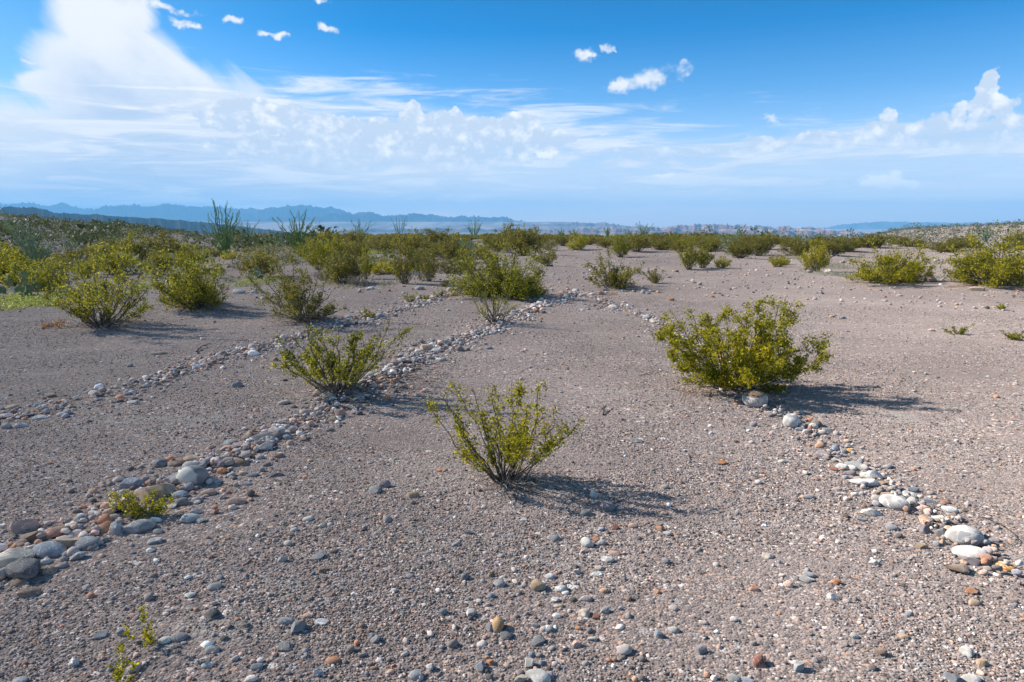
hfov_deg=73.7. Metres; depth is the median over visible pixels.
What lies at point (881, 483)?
flat stone
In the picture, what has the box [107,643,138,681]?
green seedling
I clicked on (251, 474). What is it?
flat stone
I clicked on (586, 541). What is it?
cobble
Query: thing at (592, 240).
creosote bush
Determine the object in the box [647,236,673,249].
creosote bush
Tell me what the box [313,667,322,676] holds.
angular rock
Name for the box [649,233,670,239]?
creosote bush
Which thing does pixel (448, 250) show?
creosote bush
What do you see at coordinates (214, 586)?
cobble
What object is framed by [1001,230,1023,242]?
creosote bush
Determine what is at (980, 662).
angular rock
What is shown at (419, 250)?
creosote bush
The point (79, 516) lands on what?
cobble
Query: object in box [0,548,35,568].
angular rock
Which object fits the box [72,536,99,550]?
cobble
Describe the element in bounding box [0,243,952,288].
dry grass
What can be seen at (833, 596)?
angular rock
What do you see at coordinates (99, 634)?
angular rock
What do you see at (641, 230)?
ocotillo
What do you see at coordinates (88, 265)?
creosote bush
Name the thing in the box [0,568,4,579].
cobble
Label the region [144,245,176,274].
creosote bush
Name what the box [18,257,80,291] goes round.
creosote bush
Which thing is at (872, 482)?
flat stone
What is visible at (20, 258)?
creosote bush
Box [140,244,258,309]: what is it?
creosote bush
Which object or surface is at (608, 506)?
round stone
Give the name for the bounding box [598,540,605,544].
cobble
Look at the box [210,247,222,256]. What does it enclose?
creosote bush
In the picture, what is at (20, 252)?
creosote bush
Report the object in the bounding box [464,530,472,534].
flat stone
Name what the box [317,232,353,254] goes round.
creosote bush
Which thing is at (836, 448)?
cobble
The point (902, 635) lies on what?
cobble
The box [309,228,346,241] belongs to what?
creosote bush
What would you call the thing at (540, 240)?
creosote bush
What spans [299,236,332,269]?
creosote bush
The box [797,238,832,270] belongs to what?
creosote bush
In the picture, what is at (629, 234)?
ocotillo
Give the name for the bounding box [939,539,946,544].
angular rock
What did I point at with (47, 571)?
craggy rock
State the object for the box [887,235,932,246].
creosote bush
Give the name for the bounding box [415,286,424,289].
cobble
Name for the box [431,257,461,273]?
creosote bush
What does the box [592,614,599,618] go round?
craggy rock
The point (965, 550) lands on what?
cobble
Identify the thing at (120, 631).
angular rock
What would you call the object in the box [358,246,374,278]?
creosote bush
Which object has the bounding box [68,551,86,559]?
angular rock
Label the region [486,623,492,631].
flat stone
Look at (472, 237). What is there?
creosote bush
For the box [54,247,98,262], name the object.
creosote bush
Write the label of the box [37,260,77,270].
creosote bush
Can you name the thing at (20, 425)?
flat stone
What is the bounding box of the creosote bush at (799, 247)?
[777,235,813,255]
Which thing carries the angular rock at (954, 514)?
on the ground at (404, 426)
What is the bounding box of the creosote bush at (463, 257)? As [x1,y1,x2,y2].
[454,249,476,269]
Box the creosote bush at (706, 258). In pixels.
[693,241,714,267]
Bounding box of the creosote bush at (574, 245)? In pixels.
[565,233,589,249]
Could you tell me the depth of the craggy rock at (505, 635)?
2.67 m
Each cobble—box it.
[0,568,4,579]
[1,423,11,428]
[16,587,40,597]
[32,541,65,558]
[40,558,51,564]
[54,563,67,568]
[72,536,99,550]
[76,514,84,520]
[110,514,120,519]
[118,477,144,488]
[122,519,155,532]
[153,529,163,533]
[159,636,169,643]
[170,490,188,498]
[170,632,187,641]
[174,497,188,505]
[176,465,208,485]
[179,513,199,522]
[182,460,200,466]
[184,592,195,597]
[201,489,216,494]
[201,662,213,668]
[205,645,219,653]
[207,582,221,589]
[212,478,222,482]
[227,497,246,504]
[231,381,242,386]
[233,289,245,293]
[250,432,276,439]
[250,663,262,670]
[273,453,283,457]
[277,617,293,624]
[282,435,291,439]
[290,527,297,531]
[302,516,312,521]
[302,612,313,617]
[325,656,340,663]
[328,416,337,421]
[365,371,376,375]
[378,479,390,487]
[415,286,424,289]
[431,348,441,351]
[460,572,467,579]
[492,617,504,632]
[493,579,504,586]
[525,669,550,681]
[528,651,534,657]
[545,573,555,578]
[548,535,560,540]
[552,613,561,617]
[554,585,567,591]
[578,608,589,616]
[579,509,591,515]
[580,537,593,546]
[581,595,592,601]
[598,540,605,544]
[601,556,613,562]
[628,523,637,527]
[661,484,668,488]
[668,626,679,632]
[726,674,740,681]
[802,571,815,577]
[804,494,814,498]
[807,423,817,428]
[814,451,831,456]
[818,430,826,434]
[831,445,839,451]
[835,463,847,469]
[871,495,879,500]
[879,494,909,510]
[885,524,898,530]
[890,488,900,493]
[897,633,908,638]
[941,506,958,512]
[945,525,983,545]
[951,545,987,559]
[961,673,980,681]
[991,561,1015,571]
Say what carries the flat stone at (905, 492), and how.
on the ground at (404, 426)
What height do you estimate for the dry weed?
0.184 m
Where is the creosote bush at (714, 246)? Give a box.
[695,235,726,251]
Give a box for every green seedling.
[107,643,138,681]
[122,605,156,648]
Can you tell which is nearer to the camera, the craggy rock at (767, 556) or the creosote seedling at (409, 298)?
the craggy rock at (767, 556)
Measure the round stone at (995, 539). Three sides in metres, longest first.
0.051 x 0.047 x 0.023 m
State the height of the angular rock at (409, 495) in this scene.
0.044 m
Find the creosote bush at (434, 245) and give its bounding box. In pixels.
[423,239,440,256]
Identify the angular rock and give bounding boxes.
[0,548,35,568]
[11,578,26,585]
[19,530,41,542]
[33,402,42,406]
[42,408,49,413]
[52,537,80,548]
[64,408,70,413]
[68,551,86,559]
[68,657,79,665]
[90,630,106,639]
[109,521,123,535]
[116,628,126,635]
[134,483,174,500]
[147,537,162,544]
[151,458,167,466]
[221,457,233,460]
[231,458,248,465]
[232,442,243,449]
[241,623,250,627]
[244,431,253,435]
[258,441,272,450]
[269,428,284,437]
[298,437,307,440]
[311,550,325,559]
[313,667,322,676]
[318,522,325,527]
[322,393,335,397]
[334,409,344,416]
[369,486,381,492]
[370,635,379,643]
[405,492,417,498]
[420,344,432,351]
[426,663,434,671]
[544,625,552,631]
[573,569,582,574]
[589,490,597,498]
[600,606,608,613]
[631,438,642,442]
[655,526,663,530]
[663,531,671,536]
[694,644,706,654]
[748,585,758,590]
[752,653,765,667]
[779,405,788,409]
[826,593,839,600]
[833,579,840,584]
[860,508,881,516]
[868,559,878,564]
[875,648,886,656]
[906,496,917,505]
[918,515,932,527]
[919,524,930,533]
[924,275,937,281]
[931,515,952,522]
[934,528,944,536]
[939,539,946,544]
[945,564,969,573]
[947,512,957,518]
[958,646,974,657]
[961,556,980,565]
[975,658,988,666]
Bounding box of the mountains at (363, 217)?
[238,212,524,221]
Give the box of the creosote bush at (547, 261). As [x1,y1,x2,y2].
[532,241,558,266]
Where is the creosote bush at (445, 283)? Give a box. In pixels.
[440,279,451,286]
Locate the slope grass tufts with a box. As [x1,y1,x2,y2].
[1,213,348,261]
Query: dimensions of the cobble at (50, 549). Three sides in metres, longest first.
0.169 x 0.122 x 0.074 m
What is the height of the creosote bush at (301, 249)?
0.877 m
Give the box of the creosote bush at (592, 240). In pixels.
[575,235,600,244]
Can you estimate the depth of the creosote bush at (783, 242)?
49.48 m
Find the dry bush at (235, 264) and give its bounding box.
[225,259,251,269]
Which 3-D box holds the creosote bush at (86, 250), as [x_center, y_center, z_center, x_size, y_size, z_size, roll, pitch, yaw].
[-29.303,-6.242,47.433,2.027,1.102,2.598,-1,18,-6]
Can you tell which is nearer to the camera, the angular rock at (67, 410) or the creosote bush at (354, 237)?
the angular rock at (67, 410)
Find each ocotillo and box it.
[0,207,55,267]
[59,233,82,254]
[200,199,240,258]
[238,221,258,244]
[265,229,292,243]
[272,209,315,249]
[351,219,374,242]
[393,216,407,234]
[465,217,482,235]
[604,226,609,237]
[623,228,632,236]
[636,221,654,234]
[716,224,745,252]
[976,229,992,241]
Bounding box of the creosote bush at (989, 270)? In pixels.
[940,223,1023,288]
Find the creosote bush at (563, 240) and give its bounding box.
[553,234,574,245]
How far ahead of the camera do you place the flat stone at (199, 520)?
3.71 m
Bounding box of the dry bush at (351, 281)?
[343,274,373,286]
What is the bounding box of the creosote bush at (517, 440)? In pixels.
[420,378,584,498]
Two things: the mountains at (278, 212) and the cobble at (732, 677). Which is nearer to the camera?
the cobble at (732, 677)
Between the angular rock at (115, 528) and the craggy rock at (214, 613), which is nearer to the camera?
the craggy rock at (214, 613)
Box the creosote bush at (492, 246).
[482,234,508,251]
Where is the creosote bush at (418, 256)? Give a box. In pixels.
[408,249,426,269]
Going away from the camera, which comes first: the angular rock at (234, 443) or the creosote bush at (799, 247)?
the angular rock at (234, 443)
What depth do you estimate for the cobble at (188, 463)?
4.52 m
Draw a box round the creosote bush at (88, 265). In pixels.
[68,256,99,277]
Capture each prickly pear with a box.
[0,274,25,293]
[14,271,68,297]
[247,266,266,279]
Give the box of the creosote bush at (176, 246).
[135,230,204,254]
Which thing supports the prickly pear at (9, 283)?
on the ground at (404, 426)
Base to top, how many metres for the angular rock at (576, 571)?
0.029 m
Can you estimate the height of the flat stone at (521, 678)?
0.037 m
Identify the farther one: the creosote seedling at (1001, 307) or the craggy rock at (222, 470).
the creosote seedling at (1001, 307)
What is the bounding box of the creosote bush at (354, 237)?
[340,227,364,244]
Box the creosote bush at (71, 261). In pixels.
[55,258,76,265]
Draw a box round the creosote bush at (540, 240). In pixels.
[525,232,545,244]
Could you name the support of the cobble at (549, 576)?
on the ground at (404, 426)
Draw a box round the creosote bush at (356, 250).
[345,241,362,258]
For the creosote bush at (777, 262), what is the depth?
25.95 m
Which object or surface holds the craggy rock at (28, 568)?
on the ground at (404, 426)
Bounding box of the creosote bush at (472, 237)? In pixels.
[461,233,475,240]
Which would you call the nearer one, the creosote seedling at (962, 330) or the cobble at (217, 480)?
the cobble at (217, 480)
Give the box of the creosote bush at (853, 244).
[829,236,861,250]
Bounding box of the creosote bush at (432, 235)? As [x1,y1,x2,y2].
[416,228,458,245]
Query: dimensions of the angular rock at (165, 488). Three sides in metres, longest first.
0.230 x 0.179 x 0.100 m
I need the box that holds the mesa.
[0,206,290,234]
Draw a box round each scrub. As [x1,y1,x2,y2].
[0,212,355,257]
[10,239,478,284]
[660,219,1023,244]
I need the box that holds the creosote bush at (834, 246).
[814,233,852,255]
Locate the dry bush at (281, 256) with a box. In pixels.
[274,253,298,260]
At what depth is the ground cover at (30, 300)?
14.46 m
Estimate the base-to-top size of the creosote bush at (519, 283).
1.423 m
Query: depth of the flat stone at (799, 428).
5.37 m
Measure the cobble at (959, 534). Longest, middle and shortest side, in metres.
0.171 x 0.123 x 0.100 m
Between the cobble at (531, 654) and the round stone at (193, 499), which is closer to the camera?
the cobble at (531, 654)
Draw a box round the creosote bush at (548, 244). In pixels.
[540,238,560,250]
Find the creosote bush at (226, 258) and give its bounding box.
[217,250,239,259]
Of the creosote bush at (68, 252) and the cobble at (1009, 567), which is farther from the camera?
the creosote bush at (68, 252)
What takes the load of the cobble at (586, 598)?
on the ground at (404, 426)
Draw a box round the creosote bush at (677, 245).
[666,237,696,251]
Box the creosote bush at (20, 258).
[0,244,44,269]
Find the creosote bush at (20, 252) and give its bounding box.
[2,245,38,259]
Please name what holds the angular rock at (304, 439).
on the ground at (404, 426)
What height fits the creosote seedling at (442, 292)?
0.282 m
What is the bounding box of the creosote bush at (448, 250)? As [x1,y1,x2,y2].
[437,233,465,261]
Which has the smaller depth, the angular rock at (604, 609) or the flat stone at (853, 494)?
the angular rock at (604, 609)
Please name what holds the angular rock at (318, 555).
on the ground at (404, 426)
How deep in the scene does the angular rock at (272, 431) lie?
5.17 m
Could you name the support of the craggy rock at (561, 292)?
on the ground at (404, 426)
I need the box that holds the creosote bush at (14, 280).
[0,258,50,289]
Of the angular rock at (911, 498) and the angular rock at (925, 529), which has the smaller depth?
the angular rock at (925, 529)
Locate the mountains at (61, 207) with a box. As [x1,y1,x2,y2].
[0,202,96,213]
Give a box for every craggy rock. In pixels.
[4,558,40,578]
[9,519,39,533]
[39,566,57,575]
[46,393,56,396]
[204,608,221,618]
[217,467,226,473]
[276,641,289,650]
[487,659,493,664]
[500,631,512,639]
[530,636,544,645]
[551,597,559,601]
[557,290,571,295]
[571,640,581,648]
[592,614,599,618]
[611,524,618,529]
[762,552,773,558]
[919,504,934,512]
[965,588,977,593]
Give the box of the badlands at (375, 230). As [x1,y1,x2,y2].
[342,227,547,232]
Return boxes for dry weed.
[38,318,69,329]
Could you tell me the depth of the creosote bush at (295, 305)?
10.93 m
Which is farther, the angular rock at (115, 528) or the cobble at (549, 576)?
the angular rock at (115, 528)
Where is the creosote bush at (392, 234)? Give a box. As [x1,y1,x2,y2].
[379,233,400,240]
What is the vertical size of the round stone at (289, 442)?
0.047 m
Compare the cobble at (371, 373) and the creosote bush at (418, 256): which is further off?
the creosote bush at (418, 256)
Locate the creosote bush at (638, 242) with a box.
[624,231,653,251]
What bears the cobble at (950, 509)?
on the ground at (404, 426)
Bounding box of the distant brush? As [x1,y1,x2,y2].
[231,232,774,243]
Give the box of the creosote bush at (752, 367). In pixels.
[651,295,836,398]
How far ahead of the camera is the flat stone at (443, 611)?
2.83 m
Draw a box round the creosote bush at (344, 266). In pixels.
[316,241,366,284]
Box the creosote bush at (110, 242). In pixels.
[88,237,146,253]
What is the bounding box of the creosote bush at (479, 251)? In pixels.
[469,242,488,259]
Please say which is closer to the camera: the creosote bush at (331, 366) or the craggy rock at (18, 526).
the craggy rock at (18, 526)
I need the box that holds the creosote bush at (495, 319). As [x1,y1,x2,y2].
[470,277,518,325]
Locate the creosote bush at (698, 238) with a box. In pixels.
[681,235,705,242]
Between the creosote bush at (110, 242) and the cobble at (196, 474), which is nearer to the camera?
the cobble at (196, 474)
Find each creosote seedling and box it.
[106,488,176,518]
[359,304,376,317]
[402,291,417,301]
[419,295,428,300]
[433,286,445,296]
[944,323,974,334]
[995,302,1006,309]
[1000,329,1023,339]
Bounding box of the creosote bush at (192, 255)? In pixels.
[177,242,203,267]
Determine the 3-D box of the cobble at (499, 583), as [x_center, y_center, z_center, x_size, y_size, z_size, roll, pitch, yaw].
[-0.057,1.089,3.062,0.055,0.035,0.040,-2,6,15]
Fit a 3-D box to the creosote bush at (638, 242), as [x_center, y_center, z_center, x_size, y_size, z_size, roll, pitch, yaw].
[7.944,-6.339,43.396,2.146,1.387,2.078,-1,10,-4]
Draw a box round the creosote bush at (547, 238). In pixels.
[539,233,554,242]
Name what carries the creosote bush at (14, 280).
on the ground at (404, 426)
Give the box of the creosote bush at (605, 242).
[595,237,615,247]
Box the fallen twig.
[978,515,1018,544]
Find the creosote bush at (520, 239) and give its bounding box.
[498,219,543,255]
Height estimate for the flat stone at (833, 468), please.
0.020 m
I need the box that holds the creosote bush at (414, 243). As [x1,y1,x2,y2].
[389,227,431,258]
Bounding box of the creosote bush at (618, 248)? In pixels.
[606,233,633,256]
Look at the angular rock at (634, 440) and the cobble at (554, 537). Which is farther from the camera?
the angular rock at (634, 440)
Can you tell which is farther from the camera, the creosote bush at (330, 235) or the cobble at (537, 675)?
the creosote bush at (330, 235)
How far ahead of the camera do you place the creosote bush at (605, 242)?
53.86 m
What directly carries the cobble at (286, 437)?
on the ground at (404, 426)
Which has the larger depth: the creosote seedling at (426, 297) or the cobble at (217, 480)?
the creosote seedling at (426, 297)
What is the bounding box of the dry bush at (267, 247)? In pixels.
[252,245,280,253]
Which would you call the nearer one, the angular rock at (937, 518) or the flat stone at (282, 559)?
the flat stone at (282, 559)
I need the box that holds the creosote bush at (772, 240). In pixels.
[758,232,781,248]
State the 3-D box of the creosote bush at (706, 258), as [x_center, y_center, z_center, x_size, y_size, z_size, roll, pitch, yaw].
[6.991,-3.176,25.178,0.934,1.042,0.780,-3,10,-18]
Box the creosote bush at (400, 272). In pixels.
[391,237,420,284]
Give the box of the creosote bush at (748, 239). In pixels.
[737,232,762,243]
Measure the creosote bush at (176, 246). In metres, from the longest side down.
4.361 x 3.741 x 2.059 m
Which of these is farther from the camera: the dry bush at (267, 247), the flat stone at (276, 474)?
the dry bush at (267, 247)
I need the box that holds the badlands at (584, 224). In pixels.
[513,221,647,228]
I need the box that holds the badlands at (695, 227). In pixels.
[538,223,869,235]
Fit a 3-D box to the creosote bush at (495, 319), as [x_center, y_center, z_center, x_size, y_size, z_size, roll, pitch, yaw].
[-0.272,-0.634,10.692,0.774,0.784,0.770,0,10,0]
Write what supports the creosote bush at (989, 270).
on the ground at (404, 426)
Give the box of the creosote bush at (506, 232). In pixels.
[491,223,532,245]
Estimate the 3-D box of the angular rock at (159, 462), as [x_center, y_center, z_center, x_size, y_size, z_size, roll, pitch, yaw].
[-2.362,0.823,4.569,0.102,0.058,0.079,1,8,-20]
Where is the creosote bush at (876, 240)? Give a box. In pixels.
[847,232,897,247]
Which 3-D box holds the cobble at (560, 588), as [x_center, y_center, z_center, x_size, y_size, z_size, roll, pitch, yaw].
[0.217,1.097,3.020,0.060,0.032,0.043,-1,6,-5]
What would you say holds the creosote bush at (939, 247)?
on the ground at (404, 426)
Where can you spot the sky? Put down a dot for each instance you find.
(663, 113)
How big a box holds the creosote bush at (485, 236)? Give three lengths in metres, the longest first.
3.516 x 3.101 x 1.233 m
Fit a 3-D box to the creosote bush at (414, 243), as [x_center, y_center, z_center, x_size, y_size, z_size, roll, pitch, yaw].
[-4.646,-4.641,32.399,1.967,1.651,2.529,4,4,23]
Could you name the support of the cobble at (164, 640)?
on the ground at (404, 426)
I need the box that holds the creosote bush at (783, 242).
[776,235,802,246]
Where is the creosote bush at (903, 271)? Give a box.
[845,237,948,284]
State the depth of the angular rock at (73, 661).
2.50 m
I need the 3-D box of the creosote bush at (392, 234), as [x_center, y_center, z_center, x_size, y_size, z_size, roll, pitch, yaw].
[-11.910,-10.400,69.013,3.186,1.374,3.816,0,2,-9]
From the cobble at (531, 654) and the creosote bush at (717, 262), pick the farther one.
the creosote bush at (717, 262)
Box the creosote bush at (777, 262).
[767,255,788,266]
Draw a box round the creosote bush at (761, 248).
[746,232,770,255]
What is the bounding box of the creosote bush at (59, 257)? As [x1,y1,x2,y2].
[46,253,65,262]
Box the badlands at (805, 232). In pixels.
[613,230,831,238]
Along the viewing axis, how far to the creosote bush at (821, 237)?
46.48 m
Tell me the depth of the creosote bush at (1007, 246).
38.81 m
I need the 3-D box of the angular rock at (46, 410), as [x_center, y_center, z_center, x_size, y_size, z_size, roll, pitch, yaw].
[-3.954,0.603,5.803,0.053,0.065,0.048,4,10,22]
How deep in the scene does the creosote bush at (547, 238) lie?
69.38 m
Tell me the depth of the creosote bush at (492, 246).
42.42 m
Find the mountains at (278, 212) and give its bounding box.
[237,204,378,221]
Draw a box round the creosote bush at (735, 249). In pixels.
[722,234,758,257]
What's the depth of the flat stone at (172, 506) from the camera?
3.90 m
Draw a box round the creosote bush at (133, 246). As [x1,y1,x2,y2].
[112,228,155,259]
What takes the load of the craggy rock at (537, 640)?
on the ground at (404, 426)
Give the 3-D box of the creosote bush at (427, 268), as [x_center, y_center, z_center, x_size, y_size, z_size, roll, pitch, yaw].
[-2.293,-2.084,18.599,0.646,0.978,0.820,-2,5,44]
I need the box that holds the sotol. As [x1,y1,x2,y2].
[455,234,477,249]
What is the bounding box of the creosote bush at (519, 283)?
[446,234,553,299]
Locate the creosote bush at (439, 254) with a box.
[432,241,469,258]
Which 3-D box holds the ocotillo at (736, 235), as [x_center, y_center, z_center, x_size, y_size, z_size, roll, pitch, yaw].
[12.428,-5.826,38.782,1.342,1.736,1.280,0,10,0]
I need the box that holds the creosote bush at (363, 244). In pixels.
[345,238,369,256]
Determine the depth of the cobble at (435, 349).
8.56 m
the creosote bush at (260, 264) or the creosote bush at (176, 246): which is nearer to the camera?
the creosote bush at (260, 264)
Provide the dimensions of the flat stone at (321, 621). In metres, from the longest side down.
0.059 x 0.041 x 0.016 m
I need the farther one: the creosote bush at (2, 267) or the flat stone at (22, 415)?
the creosote bush at (2, 267)
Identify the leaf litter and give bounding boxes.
[71,281,1011,492]
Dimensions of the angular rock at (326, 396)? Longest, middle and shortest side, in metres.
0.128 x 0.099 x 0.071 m
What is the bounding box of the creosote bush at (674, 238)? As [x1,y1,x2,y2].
[669,233,678,241]
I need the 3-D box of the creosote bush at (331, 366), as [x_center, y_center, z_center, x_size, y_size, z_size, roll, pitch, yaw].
[-1.576,0.119,6.260,1.231,0.805,1.041,-3,10,-18]
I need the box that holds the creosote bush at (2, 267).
[0,248,37,284]
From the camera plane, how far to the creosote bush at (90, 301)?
10.18 m
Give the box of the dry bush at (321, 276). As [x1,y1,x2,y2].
[310,268,332,279]
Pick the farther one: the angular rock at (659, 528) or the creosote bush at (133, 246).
the creosote bush at (133, 246)
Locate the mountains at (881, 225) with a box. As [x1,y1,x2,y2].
[821,221,1012,228]
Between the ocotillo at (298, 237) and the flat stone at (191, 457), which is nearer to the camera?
the flat stone at (191, 457)
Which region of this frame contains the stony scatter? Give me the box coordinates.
[1,246,1022,312]
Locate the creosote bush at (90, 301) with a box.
[26,240,162,333]
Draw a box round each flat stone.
[5,404,18,408]
[12,676,28,681]
[13,423,27,427]
[14,412,31,417]
[32,415,48,419]
[82,527,91,533]
[127,400,138,403]
[150,351,165,354]
[165,472,177,484]
[167,460,184,466]
[167,503,176,508]
[183,454,198,460]
[190,508,203,513]
[195,518,205,522]
[220,445,231,450]
[223,439,236,443]
[241,481,251,485]
[246,473,258,476]
[269,472,282,477]
[277,556,287,561]
[290,620,306,633]
[314,618,328,624]
[318,567,329,572]
[440,608,446,614]
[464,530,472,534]
[466,608,475,616]
[476,660,484,672]
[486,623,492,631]
[514,674,527,681]
[525,658,533,667]
[587,637,596,640]
[591,536,599,540]
[591,571,601,575]
[608,550,620,555]
[654,629,662,638]
[717,460,726,463]
[741,677,753,681]
[793,660,804,671]
[795,427,804,430]
[797,575,813,582]
[822,428,833,432]
[829,467,840,470]
[844,461,869,470]
[849,478,879,486]
[850,632,858,638]
[851,492,859,496]
[859,470,882,480]
[877,481,887,485]
[902,490,917,497]
[906,487,919,491]
[914,543,928,548]
[923,498,935,503]
[943,672,962,681]
[968,287,984,290]
[968,599,981,605]
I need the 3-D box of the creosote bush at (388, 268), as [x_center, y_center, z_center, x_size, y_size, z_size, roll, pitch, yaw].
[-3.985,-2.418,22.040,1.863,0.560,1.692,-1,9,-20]
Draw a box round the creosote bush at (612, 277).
[584,248,646,288]
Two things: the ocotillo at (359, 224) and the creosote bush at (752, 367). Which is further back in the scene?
the ocotillo at (359, 224)
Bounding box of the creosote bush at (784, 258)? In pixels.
[778,257,790,264]
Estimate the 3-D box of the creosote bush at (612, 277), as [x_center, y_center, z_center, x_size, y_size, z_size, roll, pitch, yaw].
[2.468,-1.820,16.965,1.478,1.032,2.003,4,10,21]
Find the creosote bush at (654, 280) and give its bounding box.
[642,266,665,283]
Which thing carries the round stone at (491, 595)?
on the ground at (404, 426)
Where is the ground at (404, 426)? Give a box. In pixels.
[0,216,1023,681]
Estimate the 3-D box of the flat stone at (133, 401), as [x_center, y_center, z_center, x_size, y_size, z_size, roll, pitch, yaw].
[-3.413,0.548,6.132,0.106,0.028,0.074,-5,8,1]
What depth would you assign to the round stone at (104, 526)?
3.59 m
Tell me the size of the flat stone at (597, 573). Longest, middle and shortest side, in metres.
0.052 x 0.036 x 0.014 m
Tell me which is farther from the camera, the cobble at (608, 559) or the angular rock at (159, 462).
the angular rock at (159, 462)
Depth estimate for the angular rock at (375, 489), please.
4.12 m
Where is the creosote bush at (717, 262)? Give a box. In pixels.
[713,255,732,267]
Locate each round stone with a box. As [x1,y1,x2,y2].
[59,556,67,561]
[99,521,111,532]
[191,497,201,502]
[220,635,228,640]
[284,540,291,545]
[286,440,293,444]
[409,669,421,680]
[488,592,494,597]
[530,579,545,590]
[595,565,603,570]
[600,501,614,511]
[742,390,767,407]
[783,413,800,427]
[847,470,856,475]
[989,537,1000,542]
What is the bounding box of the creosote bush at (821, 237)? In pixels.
[808,233,832,246]
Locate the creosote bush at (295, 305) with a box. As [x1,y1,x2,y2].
[244,246,348,325]
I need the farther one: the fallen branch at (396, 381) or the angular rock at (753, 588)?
the fallen branch at (396, 381)
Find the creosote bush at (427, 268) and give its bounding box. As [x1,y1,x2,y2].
[415,247,439,281]
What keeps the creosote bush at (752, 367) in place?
on the ground at (404, 426)
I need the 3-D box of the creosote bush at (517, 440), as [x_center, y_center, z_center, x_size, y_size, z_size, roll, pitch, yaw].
[-0.013,0.539,4.191,0.920,0.707,0.768,2,10,10]
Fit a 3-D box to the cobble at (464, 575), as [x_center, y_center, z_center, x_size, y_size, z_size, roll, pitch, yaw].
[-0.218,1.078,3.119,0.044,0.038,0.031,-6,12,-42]
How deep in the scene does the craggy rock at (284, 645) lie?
2.59 m
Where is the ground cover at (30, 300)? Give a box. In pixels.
[0,249,393,310]
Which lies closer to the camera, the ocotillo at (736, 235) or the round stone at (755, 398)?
the round stone at (755, 398)
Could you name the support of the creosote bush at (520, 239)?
on the ground at (404, 426)
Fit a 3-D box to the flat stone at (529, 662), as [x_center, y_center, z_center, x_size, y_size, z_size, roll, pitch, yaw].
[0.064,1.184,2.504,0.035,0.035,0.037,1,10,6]
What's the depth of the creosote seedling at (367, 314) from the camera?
11.67 m
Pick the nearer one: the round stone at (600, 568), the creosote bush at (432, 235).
the round stone at (600, 568)
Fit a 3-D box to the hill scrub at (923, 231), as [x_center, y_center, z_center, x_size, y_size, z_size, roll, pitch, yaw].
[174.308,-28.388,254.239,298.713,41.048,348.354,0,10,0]
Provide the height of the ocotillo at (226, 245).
3.542 m
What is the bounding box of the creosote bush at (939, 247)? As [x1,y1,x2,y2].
[923,237,970,252]
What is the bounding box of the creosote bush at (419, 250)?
[406,245,430,258]
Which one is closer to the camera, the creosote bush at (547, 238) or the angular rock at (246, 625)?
the angular rock at (246, 625)
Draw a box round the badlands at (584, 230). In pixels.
[550,227,863,237]
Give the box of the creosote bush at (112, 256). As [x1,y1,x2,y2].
[88,246,136,273]
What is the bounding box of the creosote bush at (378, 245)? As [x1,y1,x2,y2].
[365,236,396,251]
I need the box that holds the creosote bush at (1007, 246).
[996,242,1015,250]
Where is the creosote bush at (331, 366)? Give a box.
[269,315,413,404]
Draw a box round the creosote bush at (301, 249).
[289,242,317,258]
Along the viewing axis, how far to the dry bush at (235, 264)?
25.38 m
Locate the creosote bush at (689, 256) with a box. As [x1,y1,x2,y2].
[676,237,702,269]
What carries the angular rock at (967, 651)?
on the ground at (404, 426)
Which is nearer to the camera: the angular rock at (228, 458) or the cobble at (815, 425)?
the angular rock at (228, 458)
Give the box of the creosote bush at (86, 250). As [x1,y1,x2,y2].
[78,242,108,258]
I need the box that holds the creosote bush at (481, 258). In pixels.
[477,251,499,263]
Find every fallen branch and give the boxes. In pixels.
[355,359,451,389]
[362,375,439,386]
[365,365,421,391]
[369,369,443,384]
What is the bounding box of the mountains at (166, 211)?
[76,203,262,221]
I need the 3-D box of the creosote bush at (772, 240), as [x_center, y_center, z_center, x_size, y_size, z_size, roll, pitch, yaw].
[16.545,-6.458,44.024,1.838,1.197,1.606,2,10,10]
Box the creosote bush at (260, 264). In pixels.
[234,246,279,277]
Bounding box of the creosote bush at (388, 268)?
[368,258,417,273]
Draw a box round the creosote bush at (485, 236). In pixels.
[476,233,497,243]
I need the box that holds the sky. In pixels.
[0,0,1023,227]
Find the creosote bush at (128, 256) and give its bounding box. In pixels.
[116,249,139,266]
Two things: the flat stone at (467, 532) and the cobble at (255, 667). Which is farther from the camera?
the flat stone at (467, 532)
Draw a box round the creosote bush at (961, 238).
[946,235,980,248]
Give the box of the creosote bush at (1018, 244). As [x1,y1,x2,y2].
[1013,240,1023,249]

